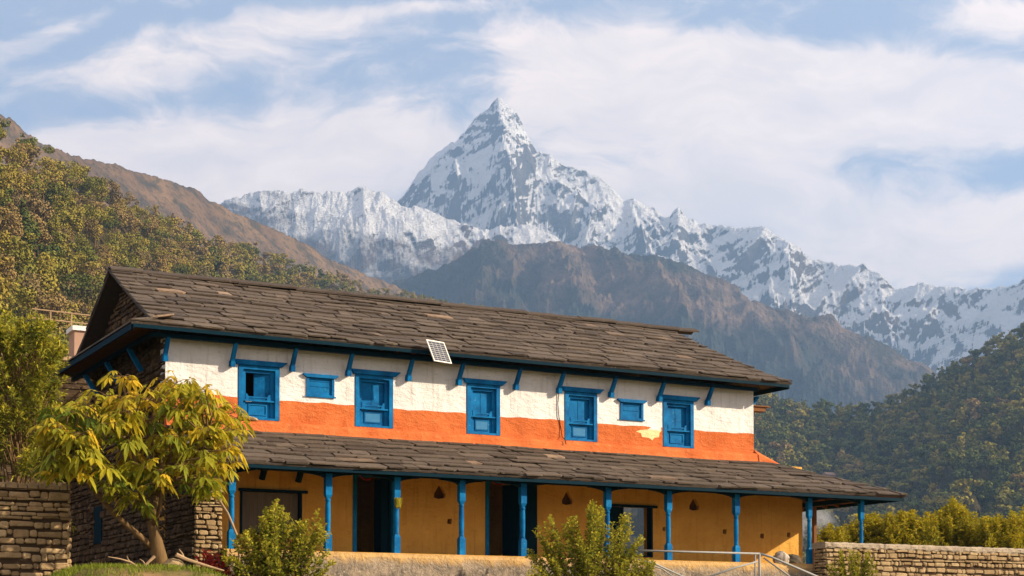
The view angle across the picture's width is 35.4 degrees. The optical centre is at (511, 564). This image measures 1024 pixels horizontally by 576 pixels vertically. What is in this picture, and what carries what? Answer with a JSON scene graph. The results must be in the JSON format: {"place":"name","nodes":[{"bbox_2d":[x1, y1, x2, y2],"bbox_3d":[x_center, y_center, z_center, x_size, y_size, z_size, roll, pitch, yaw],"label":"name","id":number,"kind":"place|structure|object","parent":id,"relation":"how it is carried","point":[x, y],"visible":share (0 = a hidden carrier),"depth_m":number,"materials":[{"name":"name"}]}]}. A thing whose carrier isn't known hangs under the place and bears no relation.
{"place":"outdoors","nodes":[
{"label":"outdoors","id":0,"kind":"place"},
{"bbox_2d":[0,481,71,575],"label":"garden wall","id":1,"kind":"structure","parent":0,"point":[35,527],"depth_m":33.84,"materials":[{"name":"stone"}]},
{"bbox_2d":[38,562,227,575],"bbox_3d":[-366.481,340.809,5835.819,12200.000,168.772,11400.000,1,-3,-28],"label":"ground","id":2,"kind":"structure","parent":0,"point":[182,572],"depth_m":31.39,"materials":[{"name":"plant"}]},
{"bbox_2d":[0,308,80,532],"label":"tree","id":3,"kind":"object","parent":2,"relation":"on","point":[36,392],"visible":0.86,"depth_m":35.70,"materials":[{"name":"green plant"}]},
{"bbox_2d":[0,356,92,484],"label":"terrace wall","id":4,"kind":"structure","parent":2,"relation":"on","point":[75,387],"depth_m":51.14,"materials":[{"name":"stone"}]},
{"bbox_2d":[32,308,89,338],"bbox_3d":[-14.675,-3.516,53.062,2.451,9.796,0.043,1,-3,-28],"label":"terrace railing","id":5,"kind":"object","parent":4,"relation":"on","point":[71,313],"visible":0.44,"depth_m":53.15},
{"bbox_2d":[66,325,85,356],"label":"terrace pier","id":6,"kind":"structure","parent":4,"relation":"on","point":[75,333],"depth_m":52.41,"materials":[{"name":"pink paint"}]},
{"bbox_2d":[25,370,255,564],"bbox_3d":[-7.566,-1.867,33.349,5.157,4.202,3.777,1,-3,-28],"label":"tree","id":7,"kind":"object","parent":2,"relation":"on","point":[60,461],"visible":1,"depth_m":32.83,"materials":[{"name":"green plant"}]},
{"bbox_2d":[175,549,223,570],"bbox_3d":[-6.386,-0.093,32.839,1.033,0.435,0.097,1,-3,-28],"label":"fallen branch","id":8,"kind":"object","parent":2,"relation":"on","point":[180,556],"visible":0.96,"depth_m":32.73,"materials":[{"name":"beige wood"}]},
{"bbox_2d":[195,549,234,575],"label":"red leaf plant","id":9,"kind":"object","parent":2,"relation":"on","point":[209,558],"visible":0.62,"depth_m":34.38,"materials":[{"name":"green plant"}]},
{"bbox_2d":[219,498,337,575],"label":"bush","id":10,"kind":"object","parent":2,"relation":"on","point":[267,560],"visible":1,"depth_m":34.56,"materials":[{"name":"green plant"}]},
{"bbox_2d":[52,266,907,575],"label":"farmhouse","id":11,"kind":"object","parent":2,"relation":"on","point":[336,394],"visible":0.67,"depth_m":42.04,"materials":[{"name":"stone"}]},
{"bbox_2d":[94,506,102,543],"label":"side window","id":12,"kind":"structure","parent":11,"relation":"in","point":[98,525],"depth_m":43.97,"materials":[{"name":"blue paint"}]},
{"bbox_2d":[235,359,286,420],"bbox_3d":[-6.296,-4.275,39.649,1.360,1.451,0.585,1,-3,-28],"label":"window","id":13,"kind":"structure","parent":11,"relation":"in","point":[266,373],"depth_m":39.57,"materials":[{"name":"blue paint"}]},
{"bbox_2d":[238,488,307,535],"bbox_3d":[-5.916,-1.291,39.569,1.780,1.120,0.250,1,-3,-28],"label":"window","id":14,"kind":"structure","parent":11,"relation":"in","point":[252,504],"depth_m":39.48,"materials":[{"name":"brown paint"}]},
{"bbox_2d":[303,373,338,398],"bbox_3d":[-4.815,-4.475,40.227,0.930,0.580,0.185,1,-3,-28],"label":"small window","id":15,"kind":"structure","parent":11,"relation":"in","point":[317,385],"depth_m":40.20,"materials":[{"name":"blue paint"}]},
{"bbox_2d":[353,475,393,552],"bbox_3d":[-3.628,-1.248,41.028,1.190,2.178,0.650,1,-3,-28],"label":"door","id":16,"kind":"structure","parent":11,"relation":"in","point":[383,501],"depth_m":41.08,"materials":[{"name":"blue paint"}]},
{"bbox_2d":[351,368,400,428],"bbox_3d":[-3.517,-4.218,40.949,1.350,1.451,0.285,1,-3,-28],"label":"window","id":17,"kind":"structure","parent":11,"relation":"in","point":[373,388],"depth_m":40.96,"materials":[{"name":"blue paint"}]},
{"bbox_2d":[426,339,451,363],"bbox_3d":[-1.910,-5.400,40.785,0.700,0.577,0.347,2,-3,-35],"label":"solar panel","id":18,"kind":"object","parent":11,"relation":"attached to","point":[438,351],"visible":1,"depth_m":40.70,"materials":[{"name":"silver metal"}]},
{"bbox_2d":[462,378,506,435],"bbox_3d":[-0.760,-4.153,42.407,1.290,1.451,0.285,1,-3,-28],"label":"window","id":19,"kind":"structure","parent":11,"relation":"in","point":[482,395],"depth_m":42.42,"materials":[{"name":"blue paint"}]},
{"bbox_2d":[485,482,519,555],"bbox_3d":[-0.323,-1.171,42.776,1.170,2.178,0.650,1,-3,-28],"label":"door","id":20,"kind":"structure","parent":11,"relation":"in","point":[510,506],"depth_m":42.95,"materials":[{"name":"blue paint"}]},
{"bbox_2d":[525,485,536,556],"bbox_3d":[0.512,-1.123,42.842,0.350,2.088,0.046,1,-3,-28],"label":"folded door leaf","id":21,"kind":"structure","parent":11,"relation":"in","point":[531,506],"depth_m":42.82,"materials":[{"name":"blue paint"}]},
{"bbox_2d":[562,386,603,441],"bbox_3d":[1.874,-4.092,43.800,1.330,1.451,0.285,1,-3,-28],"label":"window","id":22,"kind":"structure","parent":11,"relation":"in","point":[580,404],"depth_m":43.82,"materials":[{"name":"blue paint"}]},
{"bbox_2d":[617,398,646,420],"bbox_3d":[3.303,-4.286,44.520,0.940,0.580,0.185,1,-3,-28],"label":"small window","id":23,"kind":"structure","parent":11,"relation":"in","point":[630,409],"depth_m":44.51,"materials":[{"name":"blue paint"}]},
{"bbox_2d":[609,504,657,556],"bbox_3d":[3.280,-0.937,44.425,1.630,1.440,0.250,1,-3,-28],"label":"window frame","id":24,"kind":"structure","parent":11,"relation":"in","point":[616,509],"depth_m":44.49,"materials":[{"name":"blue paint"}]},
{"bbox_2d":[662,394,699,447],"bbox_3d":[4.680,-4.026,45.284,1.340,1.451,0.285,1,-3,-28],"label":"window","id":25,"kind":"structure","parent":11,"relation":"in","point":[678,411],"depth_m":45.32,"materials":[{"name":"blue paint"}]},
{"bbox_2d":[525,499,655,575],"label":"bush","id":26,"kind":"object","parent":2,"relation":"on","point":[587,560],"visible":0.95,"depth_m":37.79,"materials":[{"name":"green plant"}]},
{"bbox_2d":[614,555,655,575],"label":"bush","id":27,"kind":"object","parent":2,"relation":"on","point":[647,571],"visible":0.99,"depth_m":38.13,"materials":[{"name":"green plant"}]},
{"bbox_2d":[632,549,816,575],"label":"stair railing","id":28,"kind":"object","parent":2,"relation":"on","point":[759,554],"visible":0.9,"depth_m":40.51,"materials":[{"name":"silver metal"}]},
{"bbox_2d":[811,522,849,543],"bbox_3d":[9.888,-0.102,50.068,1.198,2.525,2.579,-1,-3,16],"label":"shrub","id":29,"kind":"object","parent":2,"relation":"on","point":[828,533],"visible":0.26,"depth_m":49.77,"materials":[{"name":"green plant"}]},
{"bbox_2d":[826,549,878,575],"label":"bush","id":30,"kind":"object","parent":2,"relation":"on","point":[855,571],"visible":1,"depth_m":42.88,"materials":[{"name":"green plant"}]},
{"bbox_2d":[837,513,885,543],"bbox_3d":[11.288,-0.263,51.879,1.676,3.003,3.056,-1,-3,15],"label":"shrub","id":31,"kind":"object","parent":2,"relation":"on","point":[873,528],"visible":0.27,"depth_m":51.62,"materials":[{"name":"green plant"}]},
{"bbox_2d":[870,510,901,543],"bbox_3d":[12.484,-0.272,53.524,3.496,3.166,1.696,6,-7,-67],"label":"shrub","id":32,"kind":"object","parent":2,"relation":"on","point":[888,515],"visible":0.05,"depth_m":53.28,"materials":[{"name":"green plant"}]},
{"bbox_2d":[888,509,940,545],"bbox_3d":[12.915,-0.306,51.471,1.755,3.051,2.843,-1,-3,13],"label":"shrub","id":33,"kind":"object","parent":2,"relation":"on","point":[907,528],"visible":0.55,"depth_m":51.36,"materials":[{"name":"green plant"}]},
{"bbox_2d":[812,542,1023,575],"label":"garden wall","id":34,"kind":"structure","parent":2,"relation":"on","point":[908,560],"depth_m":45.08,"materials":[{"name":"stone"}]},
{"bbox_2d":[933,496,975,546],"bbox_3d":[14.777,-0.478,53.717,3.474,3.593,1.745,1,-3,-28],"label":"shrub","id":35,"kind":"object","parent":2,"relation":"on","point":[955,528],"visible":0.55,"depth_m":53.38,"materials":[{"name":"green plant"}]},
{"bbox_2d":[957,502,992,538],"bbox_3d":[16.156,-0.387,55.459,3.335,3.566,1.849,1,-3,-28],"label":"shrub","id":36,"kind":"object","parent":2,"relation":"on","point":[972,516],"visible":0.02,"depth_m":55.40,"materials":[{"name":"green plant"}]},
{"bbox_2d":[973,509,1023,548],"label":"shrub","id":37,"kind":"object","parent":2,"relation":"on","point":[998,536],"visible":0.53,"depth_m":53.09,"materials":[{"name":"green plant"}]},
{"bbox_2d":[0,165,357,346],"bbox_3d":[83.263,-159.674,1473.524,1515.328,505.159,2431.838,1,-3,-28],"label":"hillside","id":38,"kind":"structure","parent":0,"point":[102,239],"depth_m":646.29,"materials":[{"name":"green plant"}]},
{"bbox_2d":[0,272,12,315],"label":"tree","id":39,"kind":"object","parent":38,"relation":"on","point":[4,289],"visible":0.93,"depth_m":293.44,"materials":[{"name":"yellow plant"}]},
{"bbox_2d":[0,187,13,226],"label":"tree","id":40,"kind":"object","parent":38,"relation":"on","point":[8,191],"visible":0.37,"depth_m":434.54,"materials":[{"name":"green plant"}]},
{"bbox_2d":[0,259,13,282],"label":"tree","id":41,"kind":"object","parent":38,"relation":"on","point":[5,271],"visible":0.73,"depth_m":336.04,"materials":[{"name":"brown plant"}]},
{"bbox_2d":[0,201,22,248],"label":"tree","id":42,"kind":"object","parent":38,"relation":"on","point":[6,218],"visible":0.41,"depth_m":424.81,"materials":[{"name":"brown plant"}]},
{"bbox_2d":[0,165,22,210],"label":"tree","id":43,"kind":"object","parent":38,"relation":"on","point":[5,182],"visible":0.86,"depth_m":458.05,"materials":[{"name":"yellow plant"}]},
{"bbox_2d":[2,211,23,247],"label":"tree","id":44,"kind":"object","parent":38,"relation":"on","point":[12,229],"visible":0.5,"depth_m":415.96,"materials":[{"name":"brown plant"}]},
{"bbox_2d":[4,183,23,210],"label":"tree","id":45,"kind":"object","parent":38,"relation":"on","point":[15,196],"visible":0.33,"depth_m":481.83,"materials":[{"name":"brown plant"}]},
{"bbox_2d":[2,164,30,195],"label":"tree","id":46,"kind":"object","parent":38,"relation":"on","point":[24,187],"visible":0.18,"depth_m":505.97,"materials":[{"name":"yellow plant"}]},
{"bbox_2d":[4,138,29,170],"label":"tree","id":47,"kind":"object","parent":38,"relation":"on","point":[21,150],"visible":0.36,"depth_m":554.23,"materials":[{"name":"brown plant"}]},
{"bbox_2d":[0,174,33,198],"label":"tree","id":48,"kind":"object","parent":38,"relation":"on","point":[17,182],"visible":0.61,"depth_m":468.88,"materials":[{"name":"yellow plant"}]},
{"bbox_2d":[0,143,34,165],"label":"tree","id":49,"kind":"object","parent":38,"relation":"on","point":[7,153],"visible":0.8,"depth_m":541.63,"materials":[{"name":"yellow plant"}]},
{"bbox_2d":[0,281,36,318],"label":"tree","id":50,"kind":"object","parent":38,"relation":"on","point":[30,301],"visible":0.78,"depth_m":321.51,"materials":[{"name":"green plant"}]},
{"bbox_2d":[0,233,37,255],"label":"tree","id":51,"kind":"object","parent":38,"relation":"on","point":[6,243],"visible":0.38,"depth_m":406.14,"materials":[{"name":"green plant"}]},
{"bbox_2d":[3,198,36,247],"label":"tree","id":52,"kind":"object","parent":38,"relation":"on","point":[26,227],"visible":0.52,"depth_m":444.61,"materials":[{"name":"green plant"}]},
{"bbox_2d":[6,236,38,305],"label":"tree","id":53,"kind":"object","parent":38,"relation":"on","point":[22,267],"visible":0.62,"depth_m":379.55,"materials":[{"name":"green plant"}]},
{"bbox_2d":[14,142,41,172],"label":"tree","id":54,"kind":"object","parent":38,"relation":"on","point":[33,152],"visible":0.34,"depth_m":567.73,"materials":[{"name":"brown plant"}]},
{"bbox_2d":[14,188,43,217],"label":"tree","id":55,"kind":"object","parent":38,"relation":"on","point":[36,203],"visible":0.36,"depth_m":492.28,"materials":[{"name":"brown plant"}]},
{"bbox_2d":[15,271,47,315],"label":"tree","id":56,"kind":"object","parent":38,"relation":"on","point":[25,283],"visible":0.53,"depth_m":348.07,"materials":[{"name":"brown plant"}]},
{"bbox_2d":[19,199,53,231],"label":"tree","id":57,"kind":"object","parent":38,"relation":"on","point":[42,209],"visible":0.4,"depth_m":508.79,"materials":[{"name":"brown plant"}]},
{"bbox_2d":[30,166,50,197],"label":"tree","id":58,"kind":"object","parent":38,"relation":"on","point":[40,189],"visible":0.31,"depth_m":549.61,"materials":[{"name":"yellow plant"}]},
{"bbox_2d":[29,214,52,256],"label":"tree","id":59,"kind":"object","parent":38,"relation":"on","point":[44,237],"visible":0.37,"depth_m":472.09,"materials":[{"name":"brown plant"}]},
{"bbox_2d":[33,252,60,297],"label":"tree","id":60,"kind":"object","parent":38,"relation":"on","point":[47,281],"visible":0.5,"depth_m":404.15,"materials":[{"name":"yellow plant"}]},
{"bbox_2d":[31,243,62,256],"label":"tree","id":61,"kind":"object","parent":38,"relation":"on","point":[49,248],"visible":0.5,"depth_m":460.87,"materials":[{"name":"green plant"}]},
{"bbox_2d":[30,297,70,336],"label":"tree","id":62,"kind":"object","parent":38,"relation":"on","point":[51,304],"visible":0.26,"depth_m":355.57,"materials":[{"name":"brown plant"}]},
{"bbox_2d":[38,159,62,196],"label":"tree","id":63,"kind":"object","parent":38,"relation":"on","point":[50,165],"visible":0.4,"depth_m":596.10,"materials":[{"name":"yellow plant"}]},
{"bbox_2d":[32,250,69,291],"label":"tree","id":64,"kind":"object","parent":38,"relation":"on","point":[58,259],"visible":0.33,"depth_m":424.03,"materials":[{"name":"green plant"}]},
{"bbox_2d":[34,289,69,317],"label":"tree","id":65,"kind":"object","parent":38,"relation":"on","point":[60,295],"visible":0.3,"depth_m":386.17,"materials":[{"name":"brown plant"}]},
{"bbox_2d":[44,214,62,235],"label":"tree","id":66,"kind":"object","parent":38,"relation":"on","point":[51,224],"visible":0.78,"depth_m":526.91,"materials":[{"name":"green plant"}]},
{"bbox_2d":[41,230,67,266],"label":"tree","id":67,"kind":"object","parent":38,"relation":"on","point":[55,242],"visible":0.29,"depth_m":480.24,"materials":[{"name":"green plant"}]},
{"bbox_2d":[41,179,73,205],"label":"tree","id":68,"kind":"object","parent":38,"relation":"on","point":[50,193],"visible":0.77,"depth_m":589.50,"materials":[{"name":"green plant"}]},
{"bbox_2d":[35,156,86,176],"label":"tree","id":69,"kind":"object","parent":38,"relation":"on","point":[61,167],"visible":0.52,"depth_m":617.14,"materials":[{"name":"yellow plant"}]},
{"bbox_2d":[49,207,76,238],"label":"tree","id":70,"kind":"object","parent":38,"relation":"on","point":[61,214],"visible":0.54,"depth_m":540.65,"materials":[{"name":"green plant"}]},
{"bbox_2d":[53,308,78,338],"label":"tree","id":71,"kind":"object","parent":38,"relation":"on","point":[75,317],"visible":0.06,"depth_m":367.77,"materials":[{"name":"green plant"}]},
{"bbox_2d":[54,233,87,275],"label":"tree","id":72,"kind":"object","parent":38,"relation":"on","point":[73,261],"visible":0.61,"depth_m":491.95,"materials":[{"name":"green plant"}]},
{"bbox_2d":[63,172,81,195],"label":"tree","id":73,"kind":"object","parent":38,"relation":"on","point":[71,185],"visible":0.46,"depth_m":653.17,"materials":[{"name":"green plant"}]},
{"bbox_2d":[56,264,95,299],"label":"tree","id":74,"kind":"object","parent":38,"relation":"on","point":[71,276],"visible":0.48,"depth_m":451.25,"materials":[{"name":"green plant"}]},
{"bbox_2d":[67,195,85,241],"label":"tree","id":75,"kind":"object","parent":38,"relation":"on","point":[73,208],"visible":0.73,"depth_m":584.70,"materials":[{"name":"green plant"}]},
{"bbox_2d":[53,239,101,265],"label":"tree","id":76,"kind":"object","parent":38,"relation":"on","point":[89,251],"visible":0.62,"depth_m":529.89,"materials":[{"name":"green plant"}]},
{"bbox_2d":[53,280,102,315],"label":"tree","id":77,"kind":"object","parent":38,"relation":"on","point":[90,295],"visible":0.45,"depth_m":429.78,"materials":[{"name":"green plant"}]},
{"bbox_2d":[56,194,99,218],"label":"tree","id":78,"kind":"object","parent":38,"relation":"on","point":[80,202],"visible":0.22,"depth_m":614.24,"materials":[{"name":"green plant"}]},
{"bbox_2d":[61,274,102,315],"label":"tree","id":79,"kind":"object","parent":38,"relation":"on","point":[82,279],"visible":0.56,"depth_m":434.84,"materials":[{"name":"green plant"}]},
{"bbox_2d":[73,233,90,249],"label":"tree","id":80,"kind":"object","parent":38,"relation":"on","point":[80,241],"visible":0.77,"depth_m":572.32,"materials":[{"name":"green plant"}]},
{"bbox_2d":[67,203,102,236],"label":"tree","id":81,"kind":"object","parent":38,"relation":"on","point":[86,205],"visible":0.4,"depth_m":593.78,"materials":[{"name":"green plant"}]},
{"bbox_2d":[75,166,96,200],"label":"tree","id":82,"kind":"object","parent":38,"relation":"on","point":[85,190],"visible":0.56,"depth_m":676.88,"materials":[{"name":"green plant"}]},
{"bbox_2d":[75,261,103,275],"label":"tree","id":83,"kind":"object","parent":38,"relation":"on","point":[83,267],"visible":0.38,"depth_m":503.83,"materials":[{"name":"green plant"}]},
{"bbox_2d":[80,213,99,236],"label":"tree","id":84,"kind":"object","parent":38,"relation":"on","point":[92,230],"visible":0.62,"depth_m":604.60,"materials":[{"name":"brown plant"}]},
{"bbox_2d":[81,262,104,305],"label":"tree","id":85,"kind":"object","parent":38,"relation":"on","point":[90,271],"visible":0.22,"depth_m":483.55,"materials":[{"name":"green plant"}]},
{"bbox_2d":[85,213,105,246],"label":"tree","id":86,"kind":"object","parent":38,"relation":"on","point":[92,237],"visible":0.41,"depth_m":631.77,"materials":[{"name":"green plant"}]},
{"bbox_2d":[84,176,108,199],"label":"tree","id":87,"kind":"object","parent":38,"relation":"on","point":[95,189],"visible":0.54,"depth_m":688.72,"materials":[{"name":"green plant"}]},
{"bbox_2d":[83,208,113,235],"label":"tree","id":88,"kind":"object","parent":38,"relation":"on","point":[97,211],"visible":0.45,"depth_m":627.26,"materials":[{"name":"green plant"}]},
{"bbox_2d":[96,250,115,277],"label":"tree","id":89,"kind":"object","parent":38,"relation":"on","point":[113,262],"visible":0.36,"depth_m":575.73,"materials":[{"name":"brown plant"}]},
{"bbox_2d":[105,180,122,207],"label":"tree","id":90,"kind":"object","parent":38,"relation":"on","point":[113,196],"visible":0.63,"depth_m":767.59,"materials":[{"name":"brown plant"}]},
{"bbox_2d":[104,231,128,255],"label":"tree","id":91,"kind":"object","parent":38,"relation":"on","point":[108,236],"visible":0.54,"depth_m":656.39,"materials":[{"name":"green plant"}]},
{"bbox_2d":[108,202,128,232],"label":"tree","id":92,"kind":"object","parent":38,"relation":"on","point":[120,214],"visible":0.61,"depth_m":703.16,"materials":[{"name":"green plant"}]},
{"bbox_2d":[117,250,138,267],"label":"tree","id":93,"kind":"object","parent":38,"relation":"on","point":[134,258],"visible":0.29,"depth_m":612.11,"materials":[{"name":"green plant"}]},
{"bbox_2d":[122,207,136,231],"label":"tree","id":94,"kind":"object","parent":38,"relation":"on","point":[130,219],"visible":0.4,"depth_m":741.12,"materials":[{"name":"brown plant"}]},
{"bbox_2d":[122,232,149,260],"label":"tree","id":95,"kind":"object","parent":38,"relation":"on","point":[133,244],"visible":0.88,"depth_m":684.25,"materials":[{"name":"green plant"}]},
{"bbox_2d":[140,218,158,238],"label":"tree","id":96,"kind":"object","parent":38,"relation":"on","point":[153,227],"visible":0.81,"depth_m":786.87,"materials":[{"name":"brown plant"}]},
{"bbox_2d":[142,242,167,270],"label":"tree","id":97,"kind":"object","parent":38,"relation":"on","point":[153,253],"visible":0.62,"depth_m":731.46,"materials":[{"name":"green plant"}]},
{"bbox_2d":[152,252,169,271],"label":"tree","id":98,"kind":"object","parent":38,"relation":"on","point":[162,262],"visible":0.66,"depth_m":699.60,"materials":[{"name":"brown plant"}]},
{"bbox_2d":[148,229,185,247],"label":"tree","id":99,"kind":"object","parent":38,"relation":"on","point":[159,232],"visible":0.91,"depth_m":794.95,"materials":[{"name":"green plant"}]},
{"bbox_2d":[164,213,482,305],"bbox_3d":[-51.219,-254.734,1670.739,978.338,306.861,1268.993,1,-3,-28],"label":"forest","id":100,"kind":"object","parent":38,"relation":"on","point":[211,251],"visible":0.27,"depth_m":1163.55,"materials":[{"name":"green plant"}]},
{"bbox_2d":[0,114,417,297],"bbox_3d":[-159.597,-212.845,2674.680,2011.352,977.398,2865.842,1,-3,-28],"label":"hill","id":101,"kind":"structure","parent":0,"point":[198,210],"depth_m":2886.36,"materials":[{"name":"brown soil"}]},
{"bbox_2d":[220,187,559,283],"bbox_3d":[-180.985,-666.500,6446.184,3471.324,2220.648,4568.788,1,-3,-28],"label":"snow ridge","id":102,"kind":"structure","parent":0,"point":[383,236],"depth_m":7244.88,"materials":[{"name":"white snow"}]},
{"bbox_2d":[0,0,1023,289],"label":"sky","id":103,"kind":"structure","parent":0,"point":[887,136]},
{"bbox_2d":[391,238,938,415],"bbox_3d":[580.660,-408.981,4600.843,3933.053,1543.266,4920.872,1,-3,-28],"label":"mountain","id":104,"kind":"structure","parent":0,"point":[827,357],"depth_m":5248.08,"materials":[{"name":"stone"}]},
{"bbox_2d":[398,97,1023,373],"bbox_3d":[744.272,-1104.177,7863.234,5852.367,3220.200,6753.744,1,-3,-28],"label":"snow mountain","id":105,"kind":"structure","parent":0,"point":[491,167],"depth_m":8554.97,"materials":[{"name":"white snow"}]},
{"bbox_2d":[624,337,1023,554],"bbox_3d":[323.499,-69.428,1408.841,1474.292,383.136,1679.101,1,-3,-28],"label":"hillside","id":106,"kind":"structure","parent":0,"point":[637,516],"depth_m":1361.95,"materials":[{"name":"green plant"}]},
{"bbox_2d":[753,323,1023,563],"bbox_3d":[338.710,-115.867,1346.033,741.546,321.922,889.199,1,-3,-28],"label":"forest","id":107,"kind":"object","parent":106,"relation":"on","point":[939,452],"visible":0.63,"depth_m":1489.47,"materials":[{"name":"green plant"}]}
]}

